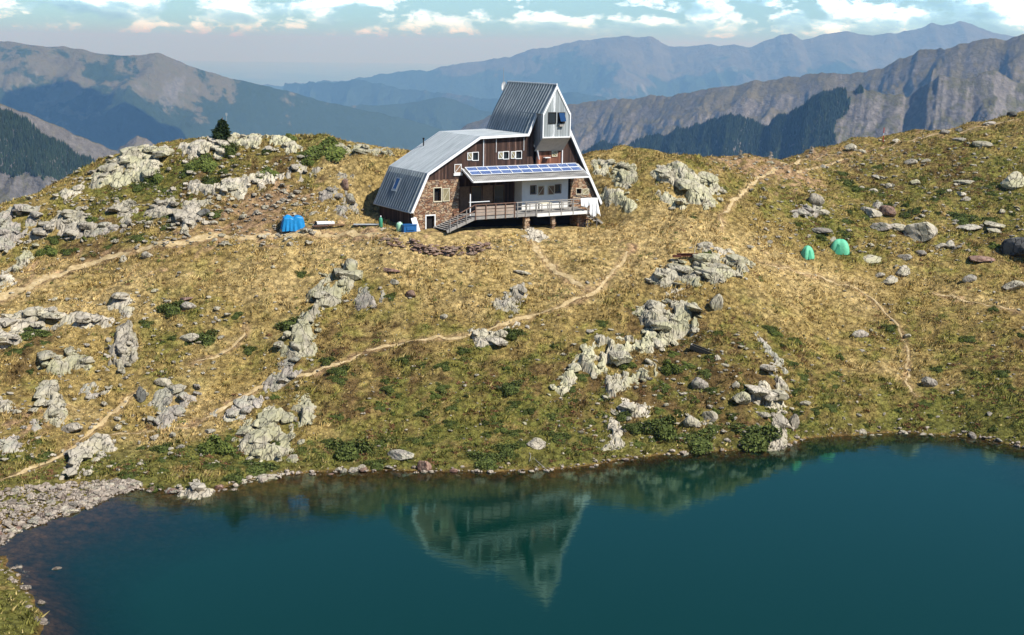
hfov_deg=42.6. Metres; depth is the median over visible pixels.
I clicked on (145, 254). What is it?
boulder
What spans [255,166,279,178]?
juniper shrub
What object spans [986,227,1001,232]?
boulder
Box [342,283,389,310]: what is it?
rock outcrop
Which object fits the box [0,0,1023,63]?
sky
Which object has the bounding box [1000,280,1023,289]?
boulder
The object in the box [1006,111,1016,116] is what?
boulder
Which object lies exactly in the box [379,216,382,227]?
gas bottle
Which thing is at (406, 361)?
juniper shrub
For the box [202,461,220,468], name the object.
juniper shrub
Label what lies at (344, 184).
boulder
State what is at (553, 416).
juniper shrub
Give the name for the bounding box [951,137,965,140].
boulder
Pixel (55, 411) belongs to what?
rock outcrop
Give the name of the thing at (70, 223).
rock outcrop
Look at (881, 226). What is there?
boulder
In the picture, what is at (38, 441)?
juniper shrub
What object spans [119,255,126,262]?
boulder
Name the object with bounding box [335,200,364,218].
rock outcrop
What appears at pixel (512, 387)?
juniper shrub
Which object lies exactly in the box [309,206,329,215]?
rock outcrop
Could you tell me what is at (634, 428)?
juniper shrub
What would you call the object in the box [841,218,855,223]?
juniper shrub
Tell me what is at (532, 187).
window
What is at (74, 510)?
stone
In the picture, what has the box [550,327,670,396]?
rock outcrop
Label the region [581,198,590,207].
bed sheet
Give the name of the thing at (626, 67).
range
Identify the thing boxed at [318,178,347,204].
rock outcrop
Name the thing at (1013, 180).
boulder
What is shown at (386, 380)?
juniper shrub
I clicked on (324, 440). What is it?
juniper shrub
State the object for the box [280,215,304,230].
tarpaulin
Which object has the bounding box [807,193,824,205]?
boulder
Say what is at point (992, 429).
juniper shrub
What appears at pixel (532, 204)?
terrace table
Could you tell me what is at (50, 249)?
juniper shrub
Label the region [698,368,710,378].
juniper shrub
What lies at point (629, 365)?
juniper shrub
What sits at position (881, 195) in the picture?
juniper shrub
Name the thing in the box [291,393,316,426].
rock outcrop
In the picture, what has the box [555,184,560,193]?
window
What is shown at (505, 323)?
footpath
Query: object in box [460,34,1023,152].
rocky ridge
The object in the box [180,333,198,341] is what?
boulder
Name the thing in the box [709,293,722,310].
boulder
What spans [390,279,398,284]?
boulder
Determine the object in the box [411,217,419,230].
leaning board
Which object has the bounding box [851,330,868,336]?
boulder
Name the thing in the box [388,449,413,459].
boulder
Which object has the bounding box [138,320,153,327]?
juniper shrub
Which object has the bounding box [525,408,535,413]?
juniper shrub
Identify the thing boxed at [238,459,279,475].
juniper shrub
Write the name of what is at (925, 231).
boulder
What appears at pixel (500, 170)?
mountain hut
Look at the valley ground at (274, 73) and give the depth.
62633.37 m
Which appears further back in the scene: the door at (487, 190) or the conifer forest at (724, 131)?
the conifer forest at (724, 131)
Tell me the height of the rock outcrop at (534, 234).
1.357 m
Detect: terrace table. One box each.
[526,203,539,212]
[538,202,551,211]
[559,201,572,210]
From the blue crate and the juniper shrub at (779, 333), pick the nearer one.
the juniper shrub at (779, 333)
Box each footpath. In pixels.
[0,229,383,300]
[2,251,628,479]
[77,393,134,441]
[192,325,245,362]
[532,241,584,288]
[719,154,835,213]
[759,261,914,393]
[796,158,846,173]
[886,119,1017,146]
[934,293,1018,310]
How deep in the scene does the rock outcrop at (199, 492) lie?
80.52 m
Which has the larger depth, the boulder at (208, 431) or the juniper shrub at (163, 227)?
the juniper shrub at (163, 227)
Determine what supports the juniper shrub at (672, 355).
on the hillside
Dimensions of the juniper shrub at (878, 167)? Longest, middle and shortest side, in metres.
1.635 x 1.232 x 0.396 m
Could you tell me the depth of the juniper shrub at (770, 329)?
102.89 m
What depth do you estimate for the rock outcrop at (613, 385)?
95.91 m
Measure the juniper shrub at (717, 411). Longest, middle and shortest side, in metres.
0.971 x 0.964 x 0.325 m
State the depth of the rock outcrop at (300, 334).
102.12 m
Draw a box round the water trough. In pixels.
[689,343,712,353]
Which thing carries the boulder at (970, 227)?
on the hillside
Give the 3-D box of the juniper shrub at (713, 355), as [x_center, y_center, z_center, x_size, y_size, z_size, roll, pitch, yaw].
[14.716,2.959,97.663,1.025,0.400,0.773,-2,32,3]
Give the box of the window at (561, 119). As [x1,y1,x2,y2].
[557,112,565,123]
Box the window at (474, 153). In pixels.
[472,152,478,160]
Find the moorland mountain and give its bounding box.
[0,41,447,150]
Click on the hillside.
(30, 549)
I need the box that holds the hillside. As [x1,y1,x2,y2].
[0,111,1023,634]
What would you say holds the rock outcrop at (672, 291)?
on the hillside
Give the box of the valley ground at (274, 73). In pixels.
[177,60,454,85]
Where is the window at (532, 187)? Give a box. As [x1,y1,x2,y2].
[530,185,536,194]
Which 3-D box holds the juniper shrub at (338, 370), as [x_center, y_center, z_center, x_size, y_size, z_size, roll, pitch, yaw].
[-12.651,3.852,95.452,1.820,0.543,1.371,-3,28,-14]
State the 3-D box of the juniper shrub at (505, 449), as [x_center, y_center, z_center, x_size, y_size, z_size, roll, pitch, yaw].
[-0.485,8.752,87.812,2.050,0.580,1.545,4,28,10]
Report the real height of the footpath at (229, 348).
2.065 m
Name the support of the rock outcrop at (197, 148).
on the hillside
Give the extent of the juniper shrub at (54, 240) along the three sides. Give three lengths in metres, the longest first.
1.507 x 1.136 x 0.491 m
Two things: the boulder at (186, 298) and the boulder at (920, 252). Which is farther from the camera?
the boulder at (920, 252)
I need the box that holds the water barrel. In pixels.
[396,222,401,231]
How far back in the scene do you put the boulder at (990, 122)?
152.22 m
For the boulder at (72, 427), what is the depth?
88.55 m
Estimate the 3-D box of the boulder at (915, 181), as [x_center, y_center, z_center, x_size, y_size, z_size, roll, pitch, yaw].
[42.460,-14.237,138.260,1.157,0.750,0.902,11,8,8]
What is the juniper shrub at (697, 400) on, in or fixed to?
on the hillside
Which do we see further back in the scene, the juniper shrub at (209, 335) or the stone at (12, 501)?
the juniper shrub at (209, 335)
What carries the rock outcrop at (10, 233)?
on the hillside
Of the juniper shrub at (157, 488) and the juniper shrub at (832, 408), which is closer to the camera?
the juniper shrub at (157, 488)
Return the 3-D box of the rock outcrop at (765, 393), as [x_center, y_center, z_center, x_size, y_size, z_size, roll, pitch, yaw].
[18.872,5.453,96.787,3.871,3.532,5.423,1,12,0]
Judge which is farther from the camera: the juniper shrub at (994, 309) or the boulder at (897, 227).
the boulder at (897, 227)
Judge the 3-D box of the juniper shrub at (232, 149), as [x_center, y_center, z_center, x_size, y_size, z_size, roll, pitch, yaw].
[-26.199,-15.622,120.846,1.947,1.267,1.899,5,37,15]
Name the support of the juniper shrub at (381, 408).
on the hillside
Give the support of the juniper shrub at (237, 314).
on the hillside
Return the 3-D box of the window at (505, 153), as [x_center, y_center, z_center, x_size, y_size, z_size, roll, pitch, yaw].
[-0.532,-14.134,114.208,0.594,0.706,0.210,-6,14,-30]
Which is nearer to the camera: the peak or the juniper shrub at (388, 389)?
the juniper shrub at (388, 389)
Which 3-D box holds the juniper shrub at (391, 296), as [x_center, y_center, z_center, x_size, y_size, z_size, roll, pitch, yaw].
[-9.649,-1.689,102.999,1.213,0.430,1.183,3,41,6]
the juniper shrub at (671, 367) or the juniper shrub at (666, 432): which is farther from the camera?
the juniper shrub at (671, 367)
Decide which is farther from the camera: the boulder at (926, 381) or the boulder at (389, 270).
the boulder at (389, 270)
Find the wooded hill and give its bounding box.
[348,97,491,130]
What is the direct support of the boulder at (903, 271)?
on the hillside
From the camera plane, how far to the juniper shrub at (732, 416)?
93.42 m
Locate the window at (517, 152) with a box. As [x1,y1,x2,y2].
[515,151,521,158]
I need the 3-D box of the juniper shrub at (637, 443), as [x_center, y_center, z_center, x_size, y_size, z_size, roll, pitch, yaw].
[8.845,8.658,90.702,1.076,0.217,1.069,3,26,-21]
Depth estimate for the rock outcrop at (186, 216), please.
112.25 m
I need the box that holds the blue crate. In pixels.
[401,223,416,231]
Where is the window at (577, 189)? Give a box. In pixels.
[576,188,581,194]
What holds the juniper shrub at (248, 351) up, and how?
on the hillside
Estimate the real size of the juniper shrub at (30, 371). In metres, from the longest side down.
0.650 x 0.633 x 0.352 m
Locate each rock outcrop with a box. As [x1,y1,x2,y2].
[0,204,43,252]
[0,271,17,291]
[0,306,119,348]
[0,393,14,412]
[0,419,42,456]
[1,242,42,271]
[17,206,97,243]
[28,379,68,426]
[37,346,95,375]
[52,180,89,202]
[54,433,116,479]
[69,382,99,400]
[76,222,125,238]
[84,144,174,188]
[102,319,138,375]
[105,195,180,223]
[107,291,138,317]
[147,383,201,428]
[167,479,214,504]
[172,198,213,234]
[175,136,229,162]
[182,167,284,199]
[199,132,302,154]
[210,394,268,426]
[231,405,304,462]
[246,472,285,482]
[262,355,311,392]
[273,258,362,358]
[286,160,321,181]
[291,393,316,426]
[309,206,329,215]
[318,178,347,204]
[335,141,394,156]
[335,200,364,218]
[336,171,353,184]
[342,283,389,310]
[467,321,529,347]
[488,282,531,317]
[516,227,550,242]
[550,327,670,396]
[590,157,616,175]
[599,186,638,212]
[601,416,626,450]
[602,358,660,399]
[609,161,637,188]
[611,397,653,417]
[632,298,702,349]
[645,252,756,287]
[650,160,727,209]
[650,288,684,297]
[655,182,688,209]
[689,241,734,255]
[745,362,793,413]
[754,325,788,373]
[766,412,790,453]
[791,203,822,218]
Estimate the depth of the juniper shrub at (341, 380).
94.59 m
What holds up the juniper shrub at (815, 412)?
on the hillside
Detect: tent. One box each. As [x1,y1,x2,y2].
[801,245,813,259]
[830,239,849,254]
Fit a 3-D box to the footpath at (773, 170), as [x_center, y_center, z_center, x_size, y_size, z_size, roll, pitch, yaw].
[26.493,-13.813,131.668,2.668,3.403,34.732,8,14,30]
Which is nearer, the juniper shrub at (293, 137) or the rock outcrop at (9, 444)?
the rock outcrop at (9, 444)
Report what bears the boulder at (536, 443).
on the hillside
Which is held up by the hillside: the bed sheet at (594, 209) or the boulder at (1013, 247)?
the boulder at (1013, 247)
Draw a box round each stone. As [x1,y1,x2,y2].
[6,528,20,532]
[8,499,16,504]
[19,585,31,589]
[27,518,38,523]
[33,616,49,624]
[37,599,45,605]
[46,500,55,503]
[62,509,80,513]
[68,502,78,507]
[134,481,142,486]
[215,484,223,489]
[392,472,400,477]
[449,468,457,472]
[859,429,866,434]
[869,434,876,438]
[921,158,930,162]
[968,431,976,438]
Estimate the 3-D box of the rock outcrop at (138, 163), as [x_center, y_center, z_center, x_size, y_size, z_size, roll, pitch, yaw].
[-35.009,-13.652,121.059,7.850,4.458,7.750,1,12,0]
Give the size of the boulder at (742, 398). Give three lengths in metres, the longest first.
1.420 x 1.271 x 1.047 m
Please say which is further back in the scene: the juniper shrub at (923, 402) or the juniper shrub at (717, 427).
the juniper shrub at (923, 402)
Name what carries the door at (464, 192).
in the mountain hut
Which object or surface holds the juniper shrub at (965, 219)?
on the hillside
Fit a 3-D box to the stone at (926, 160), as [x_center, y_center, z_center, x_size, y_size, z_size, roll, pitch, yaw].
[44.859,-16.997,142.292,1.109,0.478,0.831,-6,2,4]
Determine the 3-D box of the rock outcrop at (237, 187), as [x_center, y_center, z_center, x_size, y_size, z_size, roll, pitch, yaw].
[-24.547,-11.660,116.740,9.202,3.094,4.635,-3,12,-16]
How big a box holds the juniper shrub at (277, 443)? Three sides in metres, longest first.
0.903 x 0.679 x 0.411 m
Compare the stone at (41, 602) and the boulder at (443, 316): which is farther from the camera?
the boulder at (443, 316)
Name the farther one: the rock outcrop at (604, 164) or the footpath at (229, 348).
the rock outcrop at (604, 164)
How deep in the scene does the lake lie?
71.95 m
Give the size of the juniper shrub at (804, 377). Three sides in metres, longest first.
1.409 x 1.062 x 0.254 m
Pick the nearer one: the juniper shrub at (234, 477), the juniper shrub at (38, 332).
the juniper shrub at (234, 477)
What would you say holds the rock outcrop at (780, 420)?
on the hillside
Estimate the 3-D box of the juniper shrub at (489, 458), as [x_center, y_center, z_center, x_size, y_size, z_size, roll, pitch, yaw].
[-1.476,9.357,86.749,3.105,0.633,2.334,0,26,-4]
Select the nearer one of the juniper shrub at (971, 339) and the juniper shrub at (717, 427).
the juniper shrub at (717, 427)
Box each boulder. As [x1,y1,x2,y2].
[61,422,82,432]
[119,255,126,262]
[135,386,145,402]
[141,251,152,258]
[154,378,171,386]
[166,384,186,393]
[180,297,193,300]
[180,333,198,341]
[181,301,196,309]
[196,208,209,216]
[205,429,215,433]
[341,179,348,190]
[345,193,355,203]
[383,268,399,271]
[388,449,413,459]
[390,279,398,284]
[406,290,415,297]
[417,461,431,471]
[440,314,447,319]
[514,270,530,274]
[527,437,545,449]
[683,415,700,427]
[691,377,708,389]
[702,411,717,422]
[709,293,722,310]
[731,381,739,388]
[732,391,750,404]
[758,412,770,417]
[789,414,799,428]
[791,209,808,214]
[799,401,810,404]
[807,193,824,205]
[812,227,832,232]
[815,209,829,214]
[844,143,856,150]
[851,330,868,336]
[860,207,881,217]
[863,255,881,262]
[870,223,891,230]
[872,202,882,208]
[875,272,884,277]
[878,205,895,216]
[883,275,897,284]
[885,183,891,187]
[890,223,905,230]
[896,265,909,276]
[897,254,912,259]
[903,159,917,164]
[903,222,937,241]
[910,179,919,184]
[915,250,926,255]
[921,376,937,386]
[936,243,945,247]
[940,129,949,133]
[945,240,954,247]
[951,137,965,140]
[953,180,973,184]
[956,224,981,230]
[957,191,965,195]
[960,196,970,200]
[962,274,976,281]
[968,256,994,261]
[972,141,992,146]
[983,121,995,124]
[984,220,1005,227]
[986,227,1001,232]
[1000,171,1023,189]
[1000,237,1023,257]
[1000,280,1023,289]
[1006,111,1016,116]
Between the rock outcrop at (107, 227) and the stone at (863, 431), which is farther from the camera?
the rock outcrop at (107, 227)
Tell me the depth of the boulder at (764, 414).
93.58 m
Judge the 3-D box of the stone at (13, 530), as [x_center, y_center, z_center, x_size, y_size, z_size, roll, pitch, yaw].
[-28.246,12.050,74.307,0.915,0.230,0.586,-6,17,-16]
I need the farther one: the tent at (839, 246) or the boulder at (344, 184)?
the tent at (839, 246)
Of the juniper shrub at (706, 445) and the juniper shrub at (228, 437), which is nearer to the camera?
the juniper shrub at (228, 437)
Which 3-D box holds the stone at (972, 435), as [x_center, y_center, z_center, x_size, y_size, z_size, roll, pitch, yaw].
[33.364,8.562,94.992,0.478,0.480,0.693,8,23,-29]
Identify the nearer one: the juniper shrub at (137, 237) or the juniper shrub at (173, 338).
the juniper shrub at (173, 338)
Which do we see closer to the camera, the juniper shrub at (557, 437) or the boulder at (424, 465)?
the boulder at (424, 465)
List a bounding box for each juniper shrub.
[10,348,24,353]
[19,326,52,340]
[25,368,33,374]
[32,439,41,443]
[32,457,47,463]
[35,245,57,256]
[39,340,51,344]
[41,450,56,457]
[45,236,59,243]
[60,249,70,255]
[86,215,98,221]
[117,471,140,478]
[120,463,136,469]
[128,183,147,191]
[128,233,145,241]
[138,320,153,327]
[143,170,163,183]
[146,483,164,492]
[147,441,172,452]
[153,299,184,316]
[158,467,168,472]
[160,214,170,218]
[160,223,171,230]
[167,334,176,340]
[178,170,189,177]
[179,460,191,464]
[183,152,218,172]
[192,328,217,345]
[195,434,234,455]
[201,174,220,185]
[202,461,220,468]
[205,209,222,218]
[218,167,228,173]
[219,142,240,156]
[220,464,233,469]
[221,471,245,484]
[225,435,237,441]
[228,466,240,471]
[231,312,243,318]
[231,452,242,458]
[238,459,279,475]
[240,344,257,355]
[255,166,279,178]
[269,394,279,399]
[272,440,281,445]
[273,315,302,331]
[285,133,297,140]
[295,270,306,277]
[296,150,310,158]
[300,155,314,166]
[302,136,347,161]
[318,356,335,365]
[319,438,334,444]
[325,437,373,461]
[326,365,349,375]
[326,374,340,382]
[331,412,344,419]
[335,377,347,384]
[362,458,387,470]
[374,404,386,412]
[379,385,394,392]
[380,377,389,384]
[383,292,396,300]
[397,355,410,363]
[405,436,421,443]
[414,406,430,416]
[422,441,434,446]
[428,391,442,400]
[433,361,450,371]
[435,382,450,391]
[443,419,458,427]
[445,403,457,410]
[457,346,471,354]
[467,450,509,469]
[480,431,491,438]
[490,419,504,428]
[492,443,519,455]
[494,379,525,395]
[494,427,507,432]
[501,429,520,436]
[503,327,525,340]
[508,400,521,407]
[509,453,519,459]
[514,441,527,447]
[519,408,528,414]
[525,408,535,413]
[545,413,556,419]
[546,430,570,443]
[569,386,575,392]
[575,373,590,381]
[578,436,592,443]
[596,320,609,326]
[612,411,631,421]
[618,362,637,369]
[621,422,642,433]
[633,440,645,447]
[637,413,676,441]
[652,383,668,392]
[654,407,665,414]
[658,380,670,388]
[660,359,682,375]
[667,350,679,357]
[672,427,717,455]
[674,410,681,417]
[680,361,695,370]
[690,396,700,403]
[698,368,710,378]
[703,354,714,360]
[705,387,717,394]
[706,424,721,432]
[711,407,722,413]
[726,412,739,419]
[728,423,783,452]
[761,324,777,333]
[771,330,783,336]
[787,360,798,365]
[789,387,801,395]
[797,373,808,380]
[809,407,819,414]
[816,233,827,240]
[822,403,836,411]
[831,370,842,376]
[834,170,848,175]
[835,353,843,360]
[837,228,848,234]
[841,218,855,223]
[842,178,854,184]
[852,186,865,191]
[870,192,884,196]
[871,164,882,169]
[881,324,897,331]
[899,210,910,217]
[901,202,909,207]
[908,206,922,214]
[916,400,929,407]
[930,365,942,372]
[947,211,981,224]
[955,393,965,397]
[958,337,966,342]
[960,335,975,342]
[972,176,984,180]
[973,383,988,388]
[981,217,999,222]
[985,190,997,195]
[987,242,1000,249]
[988,306,998,311]
[988,424,997,431]
[991,369,1010,376]
[1002,384,1015,390]
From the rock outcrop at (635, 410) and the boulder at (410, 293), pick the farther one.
the boulder at (410, 293)
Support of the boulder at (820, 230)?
on the hillside
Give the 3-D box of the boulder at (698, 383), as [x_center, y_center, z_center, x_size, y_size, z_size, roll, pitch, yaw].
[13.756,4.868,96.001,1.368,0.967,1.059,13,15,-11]
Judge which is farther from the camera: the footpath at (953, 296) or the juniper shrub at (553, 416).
the footpath at (953, 296)
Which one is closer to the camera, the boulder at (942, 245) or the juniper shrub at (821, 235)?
the juniper shrub at (821, 235)
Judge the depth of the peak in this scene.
3969.64 m
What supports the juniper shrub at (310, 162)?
on the hillside
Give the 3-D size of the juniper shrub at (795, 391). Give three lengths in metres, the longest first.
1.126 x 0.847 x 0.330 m
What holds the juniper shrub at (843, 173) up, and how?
on the hillside
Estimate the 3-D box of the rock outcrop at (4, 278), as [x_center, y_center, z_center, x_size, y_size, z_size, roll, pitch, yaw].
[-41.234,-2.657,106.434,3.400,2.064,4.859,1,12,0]
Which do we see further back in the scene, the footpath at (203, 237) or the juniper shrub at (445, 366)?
the footpath at (203, 237)
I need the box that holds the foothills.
[283,79,608,111]
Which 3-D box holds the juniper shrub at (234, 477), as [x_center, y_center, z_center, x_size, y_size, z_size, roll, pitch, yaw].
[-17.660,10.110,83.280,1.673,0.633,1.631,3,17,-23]
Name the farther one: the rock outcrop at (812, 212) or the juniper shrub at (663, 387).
the rock outcrop at (812, 212)
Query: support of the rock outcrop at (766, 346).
on the hillside
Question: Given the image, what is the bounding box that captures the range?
[264,21,1015,98]
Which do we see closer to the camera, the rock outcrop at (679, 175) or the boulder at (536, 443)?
the boulder at (536, 443)
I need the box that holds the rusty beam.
[672,249,697,256]
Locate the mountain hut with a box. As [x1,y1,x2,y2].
[373,73,602,232]
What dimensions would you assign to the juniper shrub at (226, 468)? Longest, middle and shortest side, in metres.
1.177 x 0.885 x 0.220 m
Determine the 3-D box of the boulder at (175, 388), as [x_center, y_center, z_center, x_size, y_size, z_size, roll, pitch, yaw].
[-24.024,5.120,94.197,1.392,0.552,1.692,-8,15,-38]
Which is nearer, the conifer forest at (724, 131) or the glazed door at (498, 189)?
the glazed door at (498, 189)
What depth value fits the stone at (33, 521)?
75.41 m
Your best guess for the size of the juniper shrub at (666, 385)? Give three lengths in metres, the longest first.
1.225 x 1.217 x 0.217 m
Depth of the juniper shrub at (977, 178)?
137.26 m
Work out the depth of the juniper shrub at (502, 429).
89.90 m
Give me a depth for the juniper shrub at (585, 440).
90.27 m
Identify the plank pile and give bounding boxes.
[313,221,344,226]
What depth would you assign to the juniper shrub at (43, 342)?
97.62 m
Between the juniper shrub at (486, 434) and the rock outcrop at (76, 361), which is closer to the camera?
the juniper shrub at (486, 434)
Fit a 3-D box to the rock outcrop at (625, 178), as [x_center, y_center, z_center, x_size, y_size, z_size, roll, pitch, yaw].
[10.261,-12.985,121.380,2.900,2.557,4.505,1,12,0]
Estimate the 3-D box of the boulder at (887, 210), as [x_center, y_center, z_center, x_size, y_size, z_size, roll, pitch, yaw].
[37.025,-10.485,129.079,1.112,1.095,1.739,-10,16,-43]
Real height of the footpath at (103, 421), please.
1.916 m
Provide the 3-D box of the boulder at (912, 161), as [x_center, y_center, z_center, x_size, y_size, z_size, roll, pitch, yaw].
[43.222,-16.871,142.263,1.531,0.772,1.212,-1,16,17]
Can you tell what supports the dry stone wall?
on the hillside
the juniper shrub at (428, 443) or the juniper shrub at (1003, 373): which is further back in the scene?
the juniper shrub at (1003, 373)
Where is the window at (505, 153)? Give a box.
[503,151,508,158]
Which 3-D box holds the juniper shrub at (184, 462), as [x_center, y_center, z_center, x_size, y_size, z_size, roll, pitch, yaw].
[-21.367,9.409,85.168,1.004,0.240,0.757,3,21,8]
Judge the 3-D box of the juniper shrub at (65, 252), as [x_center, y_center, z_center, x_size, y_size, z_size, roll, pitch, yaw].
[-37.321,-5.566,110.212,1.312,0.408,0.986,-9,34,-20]
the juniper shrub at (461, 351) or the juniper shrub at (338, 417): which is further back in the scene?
the juniper shrub at (461, 351)
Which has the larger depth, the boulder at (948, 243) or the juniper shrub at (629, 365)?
the boulder at (948, 243)
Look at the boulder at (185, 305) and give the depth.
102.04 m
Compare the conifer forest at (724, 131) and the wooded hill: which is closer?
the conifer forest at (724, 131)
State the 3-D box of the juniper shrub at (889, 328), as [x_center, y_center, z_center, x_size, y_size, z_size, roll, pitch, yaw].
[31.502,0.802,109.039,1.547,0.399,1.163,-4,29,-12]
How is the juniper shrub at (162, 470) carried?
on the hillside
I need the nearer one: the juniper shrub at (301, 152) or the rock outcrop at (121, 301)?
the rock outcrop at (121, 301)
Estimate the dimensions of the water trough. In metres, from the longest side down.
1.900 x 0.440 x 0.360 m
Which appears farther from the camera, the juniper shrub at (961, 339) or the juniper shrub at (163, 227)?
the juniper shrub at (163, 227)
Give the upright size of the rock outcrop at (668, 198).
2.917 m
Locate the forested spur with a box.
[668,70,1023,156]
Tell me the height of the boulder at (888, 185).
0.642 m
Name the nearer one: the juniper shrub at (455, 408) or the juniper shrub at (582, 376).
the juniper shrub at (455, 408)
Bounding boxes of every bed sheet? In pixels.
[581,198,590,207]
[590,198,598,216]
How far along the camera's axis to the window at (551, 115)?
114.29 m
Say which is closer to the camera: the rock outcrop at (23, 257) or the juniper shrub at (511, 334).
the juniper shrub at (511, 334)
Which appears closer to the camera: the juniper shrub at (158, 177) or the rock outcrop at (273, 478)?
the rock outcrop at (273, 478)
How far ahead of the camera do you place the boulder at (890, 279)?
116.44 m
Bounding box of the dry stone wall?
[380,237,491,255]
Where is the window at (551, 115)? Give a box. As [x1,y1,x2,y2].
[548,112,555,123]
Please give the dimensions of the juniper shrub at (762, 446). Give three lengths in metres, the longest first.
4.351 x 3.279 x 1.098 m
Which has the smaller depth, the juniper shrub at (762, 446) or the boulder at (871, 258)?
the juniper shrub at (762, 446)
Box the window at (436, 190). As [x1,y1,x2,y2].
[433,187,441,201]
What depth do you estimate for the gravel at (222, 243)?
110.39 m
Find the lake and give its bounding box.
[47,436,1023,634]
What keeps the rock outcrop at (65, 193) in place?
on the hillside
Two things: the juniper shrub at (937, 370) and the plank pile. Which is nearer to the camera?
the juniper shrub at (937, 370)
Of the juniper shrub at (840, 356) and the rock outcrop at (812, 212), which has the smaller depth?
the juniper shrub at (840, 356)
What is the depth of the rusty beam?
108.87 m
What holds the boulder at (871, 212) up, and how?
on the hillside
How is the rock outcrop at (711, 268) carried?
on the hillside
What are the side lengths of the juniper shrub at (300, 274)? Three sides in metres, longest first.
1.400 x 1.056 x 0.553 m
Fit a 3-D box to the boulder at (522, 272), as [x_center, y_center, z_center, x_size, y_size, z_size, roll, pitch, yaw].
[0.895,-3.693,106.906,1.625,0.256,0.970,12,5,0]
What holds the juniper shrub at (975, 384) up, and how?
on the hillside
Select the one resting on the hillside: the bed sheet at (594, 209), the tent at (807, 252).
the tent at (807, 252)
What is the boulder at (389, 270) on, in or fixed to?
on the hillside
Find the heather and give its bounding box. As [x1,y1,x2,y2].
[0,117,1023,484]
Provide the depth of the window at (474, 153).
112.71 m
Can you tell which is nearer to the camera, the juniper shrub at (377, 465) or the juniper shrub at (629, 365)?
the juniper shrub at (377, 465)
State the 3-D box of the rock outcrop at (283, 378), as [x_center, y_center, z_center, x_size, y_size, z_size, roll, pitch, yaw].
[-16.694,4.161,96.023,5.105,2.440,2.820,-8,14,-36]
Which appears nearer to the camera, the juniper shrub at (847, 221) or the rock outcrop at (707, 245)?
the rock outcrop at (707, 245)
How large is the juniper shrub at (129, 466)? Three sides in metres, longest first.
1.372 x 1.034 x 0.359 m
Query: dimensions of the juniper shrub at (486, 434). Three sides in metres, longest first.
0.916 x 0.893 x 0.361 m
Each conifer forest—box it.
[0,108,94,180]
[581,84,863,159]
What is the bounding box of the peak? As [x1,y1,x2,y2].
[116,135,152,151]
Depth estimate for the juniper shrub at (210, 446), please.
86.61 m
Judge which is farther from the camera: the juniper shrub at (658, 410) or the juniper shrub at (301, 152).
the juniper shrub at (301, 152)
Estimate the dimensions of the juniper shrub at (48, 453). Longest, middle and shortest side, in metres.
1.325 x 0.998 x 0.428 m
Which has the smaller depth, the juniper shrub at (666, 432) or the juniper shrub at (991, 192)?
the juniper shrub at (666, 432)
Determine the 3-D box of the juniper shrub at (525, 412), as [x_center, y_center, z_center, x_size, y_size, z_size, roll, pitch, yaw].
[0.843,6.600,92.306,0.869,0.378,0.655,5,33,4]
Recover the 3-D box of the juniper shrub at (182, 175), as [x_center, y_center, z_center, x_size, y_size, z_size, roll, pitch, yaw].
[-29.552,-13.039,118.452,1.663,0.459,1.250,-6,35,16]
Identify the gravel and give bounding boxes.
[0,117,1023,477]
[0,426,1023,607]
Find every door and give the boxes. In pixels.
[425,214,435,228]
[459,186,469,211]
[471,186,481,210]
[482,185,492,209]
[493,185,503,208]
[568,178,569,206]
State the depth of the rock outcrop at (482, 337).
99.25 m
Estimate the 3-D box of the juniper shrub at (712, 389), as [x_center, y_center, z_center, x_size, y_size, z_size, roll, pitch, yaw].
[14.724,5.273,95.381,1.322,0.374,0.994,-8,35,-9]
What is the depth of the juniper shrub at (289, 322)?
100.49 m
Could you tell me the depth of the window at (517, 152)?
114.90 m
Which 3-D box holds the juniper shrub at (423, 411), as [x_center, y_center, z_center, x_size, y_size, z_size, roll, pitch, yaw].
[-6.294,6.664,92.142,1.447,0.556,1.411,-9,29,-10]
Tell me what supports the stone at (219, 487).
on the hillside
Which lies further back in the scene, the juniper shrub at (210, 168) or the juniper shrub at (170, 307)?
the juniper shrub at (210, 168)
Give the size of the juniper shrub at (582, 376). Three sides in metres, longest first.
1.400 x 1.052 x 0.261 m
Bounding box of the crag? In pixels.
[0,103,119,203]
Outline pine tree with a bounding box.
[210,117,231,140]
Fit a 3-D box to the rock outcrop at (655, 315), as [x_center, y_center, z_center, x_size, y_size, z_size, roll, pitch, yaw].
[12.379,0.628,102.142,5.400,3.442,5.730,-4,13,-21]
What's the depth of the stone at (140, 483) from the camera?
81.84 m
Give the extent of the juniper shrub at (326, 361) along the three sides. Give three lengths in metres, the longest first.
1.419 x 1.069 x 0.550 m
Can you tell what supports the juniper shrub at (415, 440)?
on the hillside
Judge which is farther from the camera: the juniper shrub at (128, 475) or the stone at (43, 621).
the juniper shrub at (128, 475)
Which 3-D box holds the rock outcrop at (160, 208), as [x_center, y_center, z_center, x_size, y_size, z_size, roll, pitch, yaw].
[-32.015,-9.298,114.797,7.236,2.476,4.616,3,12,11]
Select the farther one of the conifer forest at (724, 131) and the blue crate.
the conifer forest at (724, 131)
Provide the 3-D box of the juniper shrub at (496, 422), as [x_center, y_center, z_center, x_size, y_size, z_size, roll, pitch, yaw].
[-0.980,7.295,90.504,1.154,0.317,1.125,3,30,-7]
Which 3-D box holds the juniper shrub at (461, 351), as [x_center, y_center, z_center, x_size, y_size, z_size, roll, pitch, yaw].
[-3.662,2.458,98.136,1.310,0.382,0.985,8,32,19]
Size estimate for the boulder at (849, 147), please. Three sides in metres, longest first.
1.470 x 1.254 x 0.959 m
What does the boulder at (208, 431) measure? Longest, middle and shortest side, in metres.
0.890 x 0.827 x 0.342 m

